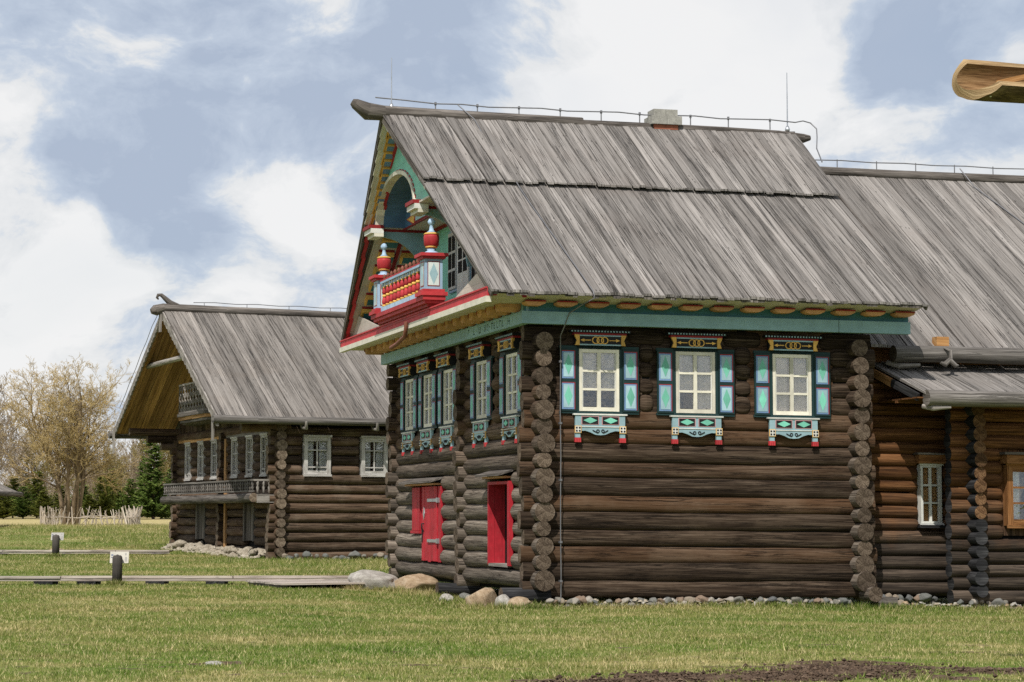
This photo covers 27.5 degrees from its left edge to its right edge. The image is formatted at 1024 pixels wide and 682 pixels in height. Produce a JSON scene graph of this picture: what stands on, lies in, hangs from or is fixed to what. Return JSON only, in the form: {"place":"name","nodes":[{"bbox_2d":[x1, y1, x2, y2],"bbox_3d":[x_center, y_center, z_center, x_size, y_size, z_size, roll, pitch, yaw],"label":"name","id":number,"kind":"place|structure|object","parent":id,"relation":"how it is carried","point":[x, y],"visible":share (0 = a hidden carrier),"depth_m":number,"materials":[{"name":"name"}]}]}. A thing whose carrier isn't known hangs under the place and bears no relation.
{"place":"outdoors","nodes":[
{"label":"outdoors","id":0,"kind":"place"},
{"bbox_2d":[0,513,1023,681],"bbox_3d":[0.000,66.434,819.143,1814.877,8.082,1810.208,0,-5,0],"label":"ground","id":1,"kind":"structure","parent":0,"point":[28,520],"depth_m":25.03,"materials":[{"name":"plant"}]},
{"bbox_2d":[0,496,17,518],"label":"juniper bush","id":2,"kind":"object","parent":1,"relation":"on","point":[4,510],"visible":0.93,"depth_m":145.33,"materials":[{"name":"green plant"}]},
{"bbox_2d":[0,424,18,482],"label":"bare tree","id":3,"kind":"object","parent":1,"relation":"on","point":[1,463],"visible":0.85,"depth_m":148.96,"materials":[{"name":"plant"}]},
{"bbox_2d":[0,484,22,496],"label":"log barn","id":4,"kind":"structure","parent":1,"relation":"on","point":[5,491],"depth_m":107.55,"materials":[{"name":"wood"}]},
{"bbox_2d":[6,475,28,517],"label":"juniper bush","id":5,"kind":"object","parent":1,"relation":"on","point":[14,483],"visible":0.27,"depth_m":151.46,"materials":[{"name":"green plant"}]},
{"bbox_2d":[0,372,43,469],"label":"bare tree","id":6,"kind":"object","parent":1,"relation":"on","point":[6,424],"visible":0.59,"depth_m":155.47,"materials":[{"name":"brown plant"}]},
{"bbox_2d":[9,486,34,518],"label":"juniper bush","id":7,"kind":"object","parent":1,"relation":"on","point":[21,505],"visible":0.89,"depth_m":147.38,"materials":[{"name":"green plant"}]},
{"bbox_2d":[1,417,47,516],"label":"bare tree","id":8,"kind":"object","parent":1,"relation":"on","point":[21,464],"visible":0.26,"depth_m":160.31,"materials":[{"name":"plant"}]},
{"bbox_2d":[3,414,63,515],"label":"bare tree","id":9,"kind":"object","parent":1,"relation":"on","point":[21,474],"visible":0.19,"depth_m":164.22,"materials":[{"name":"brown plant"}]},
{"bbox_2d":[20,471,55,517],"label":"juniper bush","id":10,"kind":"object","parent":1,"relation":"on","point":[37,483],"visible":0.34,"depth_m":151.37,"materials":[{"name":"green plant"}]},
{"bbox_2d":[26,490,59,517],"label":"juniper bush","id":11,"kind":"object","parent":1,"relation":"on","point":[45,501],"visible":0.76,"depth_m":146.36,"materials":[{"name":"green plant"}]},
{"bbox_2d":[18,440,90,504],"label":"bare tree","id":12,"kind":"object","parent":1,"relation":"on","point":[44,466],"visible":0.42,"depth_m":157.22,"materials":[{"name":"brown plant"}]},
{"bbox_2d":[51,533,63,554],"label":"marker post","id":13,"kind":"object","parent":1,"relation":"on","point":[56,538],"visible":0.93,"depth_m":71.19,"materials":[{"name":"wood"}]},
{"bbox_2d":[49,485,71,514],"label":"juniper bush","id":14,"kind":"object","parent":1,"relation":"on","point":[63,494],"visible":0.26,"depth_m":151.30,"materials":[{"name":"green plant"}]},
{"bbox_2d":[0,352,142,524],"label":"bare tree","id":15,"kind":"object","parent":1,"relation":"on","point":[77,442],"visible":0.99,"depth_m":112.33,"materials":[{"name":"beige plant"}]},
{"bbox_2d":[70,482,93,518],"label":"juniper bush","id":16,"kind":"object","parent":1,"relation":"on","point":[85,492],"visible":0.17,"depth_m":149.41,"materials":[{"name":"green plant"}]},
{"bbox_2d":[0,467,164,505],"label":"wood","id":17,"kind":"object","parent":1,"relation":"on","point":[5,482],"visible":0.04,"depth_m":214.04,"materials":[{"name":"brown plant"}]},
{"bbox_2d":[63,451,105,492],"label":"bare tree","id":18,"kind":"object","parent":1,"relation":"on","point":[87,479],"visible":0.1,"depth_m":169.35,"materials":[{"name":"brown plant"}]},
{"bbox_2d":[0,550,172,554],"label":"boardwalk","id":19,"kind":"structure","parent":1,"relation":"on","point":[151,552],"depth_m":73.84,"materials":[{"name":"wood"}]},
{"bbox_2d":[74,448,103,499],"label":"bare tree","id":20,"kind":"object","parent":1,"relation":"on","point":[92,482],"visible":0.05,"depth_m":189.04,"materials":[{"name":"brown plant"}]},
{"bbox_2d":[40,505,142,525],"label":"stick fence","id":21,"kind":"object","parent":1,"relation":"on","point":[132,518],"visible":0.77,"depth_m":111.80,"materials":[{"name":"wood"}]},
{"bbox_2d":[81,495,107,518],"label":"juniper bush","id":22,"kind":"object","parent":1,"relation":"on","point":[90,503],"visible":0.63,"depth_m":146.37,"materials":[{"name":"green plant"}]},
{"bbox_2d":[86,447,114,494],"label":"bare tree","id":23,"kind":"object","parent":1,"relation":"on","point":[92,480],"visible":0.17,"depth_m":164.88,"materials":[{"name":"plant"}]},
{"bbox_2d":[83,477,119,517],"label":"juniper bush","id":24,"kind":"object","parent":1,"relation":"on","point":[102,499],"visible":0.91,"depth_m":147.37,"materials":[{"name":"green plant"}]},
{"bbox_2d":[86,443,124,490],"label":"bare tree","id":25,"kind":"object","parent":1,"relation":"on","point":[115,460],"visible":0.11,"depth_m":175.60,"materials":[{"name":"brown plant"}]},
{"bbox_2d":[95,469,127,517],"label":"juniper bush","id":26,"kind":"object","parent":1,"relation":"on","point":[111,488],"visible":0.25,"depth_m":152.43,"materials":[{"name":"green plant"}]},
{"bbox_2d":[106,490,124,517],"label":"juniper bush","id":27,"kind":"object","parent":1,"relation":"on","point":[117,496],"visible":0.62,"depth_m":147.29,"materials":[{"name":"green plant"}]},
{"bbox_2d":[94,439,139,492],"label":"bare tree","id":28,"kind":"object","parent":1,"relation":"on","point":[117,466],"visible":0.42,"depth_m":159.26,"materials":[{"name":"brown plant"}]},
{"bbox_2d":[110,552,128,581],"bbox_3d":[-9.030,5.277,47.959,0.430,0.880,0.295,0,-5,0],"label":"marker post","id":29,"kind":"object","parent":1,"relation":"on","point":[117,559],"visible":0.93,"depth_m":47.86,"materials":[{"name":"wood"}]},
{"bbox_2d":[111,478,142,515],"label":"juniper bush","id":30,"kind":"object","parent":1,"relation":"on","point":[130,490],"visible":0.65,"depth_m":146.37,"materials":[{"name":"green plant"}]},
{"bbox_2d":[114,439,150,491],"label":"bare tree","id":31,"kind":"object","parent":1,"relation":"on","point":[133,442],"visible":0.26,"depth_m":167.30,"materials":[{"name":"brown plant"}]},
{"bbox_2d":[118,447,160,516],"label":"bare tree","id":32,"kind":"object","parent":1,"relation":"on","point":[134,464],"visible":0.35,"depth_m":157.38,"materials":[{"name":"brown plant"}]},
{"bbox_2d":[133,456,147,516],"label":"spruce tree","id":33,"kind":"object","parent":1,"relation":"on","point":[140,469],"visible":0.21,"depth_m":155.54,"materials":[{"name":"green plant"}]},
{"bbox_2d":[127,441,170,518],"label":"spruce tree","id":34,"kind":"object","parent":1,"relation":"on","point":[153,508],"visible":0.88,"depth_m":145.37,"materials":[{"name":"green plant"}]},
{"bbox_2d":[129,439,172,484],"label":"bare tree","id":35,"kind":"object","parent":1,"relation":"on","point":[141,445],"visible":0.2,"depth_m":164.21,"materials":[{"name":"brown plant"}]},
{"bbox_2d":[158,491,170,518],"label":"juniper bush","id":36,"kind":"object","parent":1,"relation":"on","point":[167,508],"visible":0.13,"depth_m":147.41,"materials":[{"name":"green plant"}]},
{"bbox_2d":[164,469,171,516],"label":"spruce tree","id":37,"kind":"object","parent":1,"relation":"on","point":[166,478],"visible":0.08,"depth_m":151.64,"materials":[{"name":"green plant"}]},
{"bbox_2d":[0,576,348,584],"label":"boardwalk","id":38,"kind":"structure","parent":1,"relation":"on","point":[54,580],"depth_m":48.64,"materials":[{"name":"wood"}]},
{"bbox_2d":[161,543,265,557],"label":"rubble","id":39,"kind":"object","parent":1,"relation":"on","point":[208,547],"visible":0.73,"depth_m":74.53,"materials":[{"name":"stone"}]},
{"bbox_2d":[171,540,186,547],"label":"fieldstone","id":40,"kind":"object","parent":39,"relation":"on","point":[177,543],"visible":1,"depth_m":78.03,"materials":[{"name":"stone"}]},
{"bbox_2d":[227,545,234,553],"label":"fieldstone","id":41,"kind":"object","parent":39,"relation":"on","point":[229,551],"visible":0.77,"depth_m":71.90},
{"bbox_2d":[236,550,247,555],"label":"fieldstone","id":42,"kind":"object","parent":39,"relation":"on","point":[240,552],"visible":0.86,"depth_m":70.27,"materials":[{"name":"stone"}]},
{"bbox_2d":[249,550,255,555],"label":"fieldstone","id":43,"kind":"object","parent":39,"relation":"on","point":[252,552],"visible":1,"depth_m":69.41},
{"bbox_2d":[205,661,221,665],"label":"boulder","id":44,"kind":"object","parent":1,"relation":"on","point":[212,662],"visible":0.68,"depth_m":22.65,"materials":[{"name":"grey stone"}]},
{"bbox_2d":[108,293,392,559],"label":"log house","id":45,"kind":"structure","parent":1,"relation":"on","point":[266,427],"depth_m":72.06,"materials":[{"name":"brown wood"}]},
{"bbox_2d":[184,442,192,480],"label":"window","id":46,"kind":"structure","parent":45,"relation":"in","point":[188,475],"depth_m":79.46,"materials":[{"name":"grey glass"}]},
{"bbox_2d":[196,441,205,479],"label":"window","id":47,"kind":"structure","parent":45,"relation":"in","point":[200,465],"depth_m":77.81,"materials":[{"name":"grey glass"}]},
{"bbox_2d":[210,439,217,479],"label":"window","id":48,"kind":"structure","parent":45,"relation":"in","point":[214,446],"depth_m":76.20,"materials":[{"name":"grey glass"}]},
{"bbox_2d":[230,436,239,477],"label":"window","id":49,"kind":"structure","parent":45,"relation":"in","point":[234,444],"depth_m":73.88,"materials":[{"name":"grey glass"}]},
{"bbox_2d":[244,435,255,477],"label":"window","id":50,"kind":"structure","parent":45,"relation":"in","point":[249,441],"depth_m":72.22,"materials":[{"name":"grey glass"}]},
{"bbox_2d":[259,433,267,476],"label":"window","id":51,"kind":"structure","parent":45,"relation":"in","point":[264,440],"depth_m":70.81,"materials":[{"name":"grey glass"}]},
{"bbox_2d":[302,435,331,476],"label":"window","id":52,"kind":"structure","parent":45,"relation":"in","point":[324,449],"depth_m":69.91,"materials":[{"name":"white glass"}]},
{"bbox_2d":[360,436,387,476],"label":"window","id":53,"kind":"structure","parent":45,"relation":"in","point":[381,450],"depth_m":70.74,"materials":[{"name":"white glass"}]},
{"bbox_2d":[246,580,364,588],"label":"wooden platform","id":54,"kind":"structure","parent":1,"relation":"on","point":[285,583],"depth_m":46.77,"materials":[{"name":"wood"}]},
{"bbox_2d":[302,551,310,557],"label":"fieldstone","id":55,"kind":"object","parent":1,"relation":"on","point":[306,554],"visible":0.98,"depth_m":69.36,"materials":[{"name":"stone"}]},
{"bbox_2d":[353,551,360,557],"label":"fieldstone","id":56,"kind":"object","parent":1,"relation":"on","point":[357,554],"visible":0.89,"depth_m":70.04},
{"bbox_2d":[348,570,397,589],"bbox_3d":[-3.135,5.507,47.309,1.174,0.663,0.967,0,-5,-6],"label":"boulder","id":57,"kind":"object","parent":1,"relation":"on","point":[372,578],"visible":0.6,"depth_m":46.99,"materials":[{"name":"grey stone"}]},
{"bbox_2d":[394,574,437,592],"bbox_3d":[-2.166,5.554,47.234,1.069,0.597,0.759,1,-5,-11],"label":"boulder","id":58,"kind":"object","parent":1,"relation":"on","point":[423,582],"visible":0.59,"depth_m":47.03,"materials":[{"name":"beige stone"}]},
{"bbox_2d":[439,593,453,600],"bbox_3d":[-1.354,5.333,43.291,0.312,0.210,0.259,0,-5,0],"label":"boulder","id":59,"kind":"object","parent":1,"relation":"on","point":[445,595],"visible":0.52,"depth_m":43.23,"materials":[{"name":"grey stone"}]},
{"bbox_2d":[459,593,469,598],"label":"fieldstone","id":60,"kind":"object","parent":1,"relation":"on","point":[463,595],"visible":0.48,"depth_m":44.16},
{"bbox_2d":[465,587,496,606],"bbox_3d":[-0.564,5.117,40.834,0.565,0.618,0.746,-3,-6,32],"label":"boulder","id":61,"kind":"object","parent":1,"relation":"on","point":[488,595],"visible":0.55,"depth_m":40.55,"materials":[{"name":"beige stone"}]},
{"bbox_2d":[494,594,509,605],"bbox_3d":[-0.126,5.022,40.081,0.426,0.333,0.315,0,-5,0],"label":"boulder","id":62,"kind":"object","parent":1,"relation":"on","point":[502,598],"visible":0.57,"depth_m":39.99,"materials":[{"name":"grey stone"}]},
{"bbox_2d":[508,596,532,607],"bbox_3d":[0.156,5.052,40.008,0.504,0.329,0.447,0,-5,0],"label":"boulder","id":63,"kind":"object","parent":1,"relation":"on","point":[517,599],"visible":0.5,"depth_m":39.88,"materials":[{"name":"beige stone"}]},
{"bbox_2d":[339,58,929,602],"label":"log house","id":64,"kind":"structure","parent":1,"relation":"on","point":[629,358],"depth_m":41.79,"materials":[{"name":"brown wood"}]},
{"bbox_2d":[397,362,418,455],"bbox_3d":[-2.442,1.644,50.107,0.374,2.197,1.605,1,-5,-17],"label":"carved window","id":65,"kind":"structure","parent":64,"relation":"in","point":[407,371],"depth_m":50.11,"materials":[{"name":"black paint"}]},
{"bbox_2d":[415,357,438,453],"bbox_3d":[-1.930,1.505,48.440,0.374,2.197,1.605,1,-5,-17],"label":"carved window","id":66,"kind":"structure","parent":64,"relation":"in","point":[427,381],"depth_m":48.44,"materials":[{"name":"black paint"}]},
{"bbox_2d":[421,486,446,561],"bbox_3d":[-1.781,4.194,47.862,0.334,1.719,1.719,1,-5,-17],"label":"red door","id":67,"kind":"structure","parent":64,"relation":"in","point":[432,533],"depth_m":47.69,"materials":[{"name":"paint"}]},
{"bbox_2d":[434,351,456,451],"bbox_3d":[-1.413,1.363,46.753,0.374,2.197,1.605,1,-5,-17],"label":"carved window","id":68,"kind":"structure","parent":64,"relation":"in","point":[447,376],"depth_m":46.81,"materials":[{"name":"black paint"}]},
{"bbox_2d":[448,231,456,293],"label":"balcony window","id":69,"kind":"structure","parent":64,"relation":"in","point":[452,242],"depth_m":46.87,"materials":[{"name":"white paint"}]},
{"bbox_2d":[457,242,470,294],"bbox_3d":[-1.048,-1.530,45.998,0.094,1.981,1.006,1,-5,-17],"label":"balcony door","id":70,"kind":"structure","parent":64,"relation":"in","point":[463,272],"depth_m":46.05,"materials":[{"name":"white paint"}]},
{"bbox_2d":[471,267,476,278],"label":"balcony window","id":71,"kind":"structure","parent":64,"relation":"in","point":[473,272],"depth_m":45.23,"materials":[{"name":"white paint"}]},
{"bbox_2d":[466,341,493,447],"bbox_3d":[-0.626,1.149,44.189,0.374,2.197,1.605,1,-5,-17],"label":"carved window","id":72,"kind":"structure","parent":64,"relation":"in","point":[481,371],"depth_m":44.18,"materials":[{"name":"black paint"}]},
{"bbox_2d":[487,481,516,566],"bbox_3d":[-0.100,3.733,42.633,0.408,1.734,1.655,1,-5,-17],"label":"red door","id":73,"kind":"structure","parent":64,"relation":"in","point":[496,490],"depth_m":43.31,"materials":[{"name":"paint"}]},
{"bbox_2d":[495,332,523,444],"bbox_3d":[0.011,0.975,42.112,0.374,2.197,1.605,1,-5,-17],"label":"carved window","id":74,"kind":"structure","parent":64,"relation":"in","point":[510,371],"depth_m":42.21,"materials":[{"name":"black paint"}]},
{"bbox_2d":[559,329,638,442],"bbox_3d":[1.698,0.892,40.957,1.605,2.206,0.315,1,-5,-11],"label":"carved window","id":75,"kind":"structure","parent":64,"relation":"in","point":[582,369],"depth_m":40.93,"materials":[{"name":"multicoloured paint"}]},
{"bbox_2d":[656,332,734,444],"bbox_3d":[3.619,0.944,41.345,1.605,2.206,0.315,1,-5,-11],"label":"carved window","id":76,"kind":"structure","parent":64,"relation":"in","point":[712,387],"depth_m":41.32,"materials":[{"name":"multicoloured paint"}]},
{"bbox_2d":[753,335,830,445],"bbox_3d":[5.578,0.997,41.740,1.605,2.206,0.315,1,-5,-11],"label":"carved window","id":77,"kind":"structure","parent":64,"relation":"in","point":[776,399],"depth_m":41.72,"materials":[{"name":"multicoloured paint"}]},
{"bbox_2d":[545,598,838,606],"bbox_3d":[3.676,5.137,40.986,6.220,0.238,0.340,1,-5,-12],"label":"rubble","id":78,"kind":"object","parent":1,"relation":"on","point":[673,599],"visible":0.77,"depth_m":40.77,"materials":[{"name":"grey stone"}]},
{"bbox_2d":[572,597,579,604],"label":"fieldstone","id":79,"kind":"object","parent":78,"relation":"on","point":[575,600],"visible":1,"depth_m":40.27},
{"bbox_2d":[579,596,586,604],"bbox_3d":[1.383,5.021,40.468,0.219,0.176,0.253,-7,-21,34],"label":"fieldstone","id":80,"kind":"object","parent":78,"relation":"on","point":[582,599],"visible":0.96,"depth_m":40.38,"materials":[{"name":"stone"}]},
{"bbox_2d":[586,596,593,603],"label":"fieldstone","id":81,"kind":"object","parent":78,"relation":"on","point":[589,599],"visible":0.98,"depth_m":40.40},
{"bbox_2d":[621,598,629,603],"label":"fieldstone","id":82,"kind":"object","parent":78,"relation":"on","point":[626,600],"visible":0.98,"depth_m":40.54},
{"bbox_2d":[698,597,708,603],"bbox_3d":[3.760,5.073,40.889,0.269,0.143,0.205,19,-7,-30],"label":"fieldstone","id":83,"kind":"object","parent":78,"relation":"on","point":[703,599],"visible":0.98,"depth_m":40.82,"materials":[{"name":"stone"}]},
{"bbox_2d":[726,597,733,602],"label":"fieldstone","id":84,"kind":"object","parent":78,"relation":"on","point":[730,599],"visible":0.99,"depth_m":40.90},
{"bbox_2d":[767,596,776,602],"bbox_3d":[5.121,5.103,41.220,0.232,0.137,0.278,-15,-9,44],"label":"fieldstone","id":85,"kind":"object","parent":78,"relation":"on","point":[772,599],"visible":0.95,"depth_m":41.13,"materials":[{"name":"stone"}]},
{"bbox_2d":[791,597,800,603],"bbox_3d":[5.624,5.132,41.338,0.167,0.148,0.295,-27,-38,27],"label":"fieldstone","id":86,"kind":"object","parent":78,"relation":"on","point":[795,599],"visible":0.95,"depth_m":41.26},
{"bbox_2d":[813,598,820,604],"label":"fieldstone","id":87,"kind":"object","parent":78,"relation":"on","point":[818,600],"visible":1,"depth_m":41.25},
{"bbox_2d":[838,598,848,605],"bbox_3d":[6.532,5.164,41.422,0.281,0.162,0.180,-16,0,36],"label":"fieldstone","id":88,"kind":"object","parent":78,"relation":"on","point":[845,600],"visible":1,"depth_m":41.34,"materials":[{"name":"stone"}]},
{"bbox_2d":[510,658,1023,681],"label":"mud clods","id":89,"kind":"object","parent":1,"relation":"on","point":[814,673],"visible":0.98,"depth_m":20.92,"materials":[{"name":"soil"}]},
{"bbox_2d":[873,597,897,606],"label":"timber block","id":90,"kind":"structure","parent":1,"relation":"on","point":[887,600],"depth_m":41.83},
{"bbox_2d":[815,159,1023,603],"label":"log annex","id":91,"kind":"object","parent":1,"relation":"on","point":[947,400],"visible":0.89,"depth_m":43.06,"materials":[{"name":"brown wood"}]},
{"bbox_2d":[917,463,943,524],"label":"window","id":92,"kind":"structure","parent":91,"relation":"in","point":[920,466],"depth_m":43.06,"materials":[{"name":"white paint"}]},
{"bbox_2d":[1003,463,1023,527],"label":"window","id":93,"kind":"structure","parent":91,"relation":"in","point":[1011,499],"depth_m":42.56,"materials":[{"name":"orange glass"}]},
{"bbox_2d":[902,601,1021,607],"bbox_3d":[10.636,5.381,42.497,6.264,0.231,0.329,1,-5,-11],"label":"rubble","id":94,"kind":"object","parent":1,"relation":"on","point":[992,605],"visible":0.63,"depth_m":42.14,"materials":[{"name":"beige stone"}]},
{"bbox_2d":[919,593,931,601],"bbox_3d":[8.441,5.239,42.710,0.283,0.183,0.254,-2,-5,23],"label":"fieldstone","id":95,"kind":"object","parent":94,"relation":"on","point":[924,597],"visible":1,"depth_m":42.63,"materials":[{"name":"stone"}]},
{"bbox_2d":[991,598,1004,605],"bbox_3d":[9.846,5.283,42.381,0.335,0.206,0.222,6,10,-4],"label":"fieldstone","id":96,"kind":"object","parent":94,"relation":"on","point":[999,601],"visible":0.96,"depth_m":42.28,"materials":[{"name":"stone"}]},
{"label":"fieldstone","id":97,"kind":"object","parent":1,"relation":"on","visible":0},
{"bbox_2d":[734,596,743,602],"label":"fieldstone","id":98,"kind":"object","parent":97,"relation":"on","point":[739,599],"visible":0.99,"depth_m":40.90,"materials":[{"name":"stone"}]},
{"bbox_2d":[0,0,1023,490],"label":"sky","id":99,"kind":"structure","parent":0,"point":[187,152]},
{"bbox_2d":[952,59,1023,103],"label":"hollowed log gutter","id":100,"kind":"object","parent":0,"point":[982,80],"visible":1,"depth_m":20.38,"materials":[{"name":"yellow wood"}]},
{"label":"fieldstone","id":101,"kind":"object","parent":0,"visible":0},
{"bbox_2d":[905,594,911,601],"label":"fieldstone","id":102,"kind":"object","parent":101,"relation":"on","point":[908,598],"visible":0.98,"depth_m":42.67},
{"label":"fieldstone","id":103,"kind":"object","parent":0,"visible":0},
{"bbox_2d":[348,552,354,557],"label":"fieldstone","id":104,"kind":"object","parent":103,"relation":"on","point":[351,554],"visible":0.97,"depth_m":69.96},
{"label":"fieldstone","id":105,"kind":"object","parent":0,"visible":0},
{"bbox_2d":[546,598,554,603],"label":"fieldstone","id":106,"kind":"object","parent":105,"relation":"on","point":[549,600],"visible":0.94,"depth_m":40.23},
{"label":"fieldstone","id":107,"kind":"object","parent":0,"visible":0},
{"bbox_2d":[649,597,656,602],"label":"fieldstone","id":108,"kind":"object","parent":107,"relation":"on","point":[653,599],"visible":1,"depth_m":40.69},
{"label":"fieldstone","id":109,"kind":"object","parent":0,"visible":0},
{"bbox_2d":[676,597,683,602],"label":"fieldstone","id":110,"kind":"object","parent":109,"relation":"on","point":[679,599],"visible":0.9,"depth_m":40.77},
{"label":"fieldstone","id":111,"kind":"object","parent":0,"visible":0},
{"bbox_2d":[684,596,695,603],"bbox_3d":[3.463,5.070,40.815,0.248,0.162,0.183,5,-7,3],"label":"fieldstone","id":112,"kind":"object","parent":111,"relation":"on","point":[689,598],"visible":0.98,"depth_m":40.74,"materials":[{"name":"stone"}]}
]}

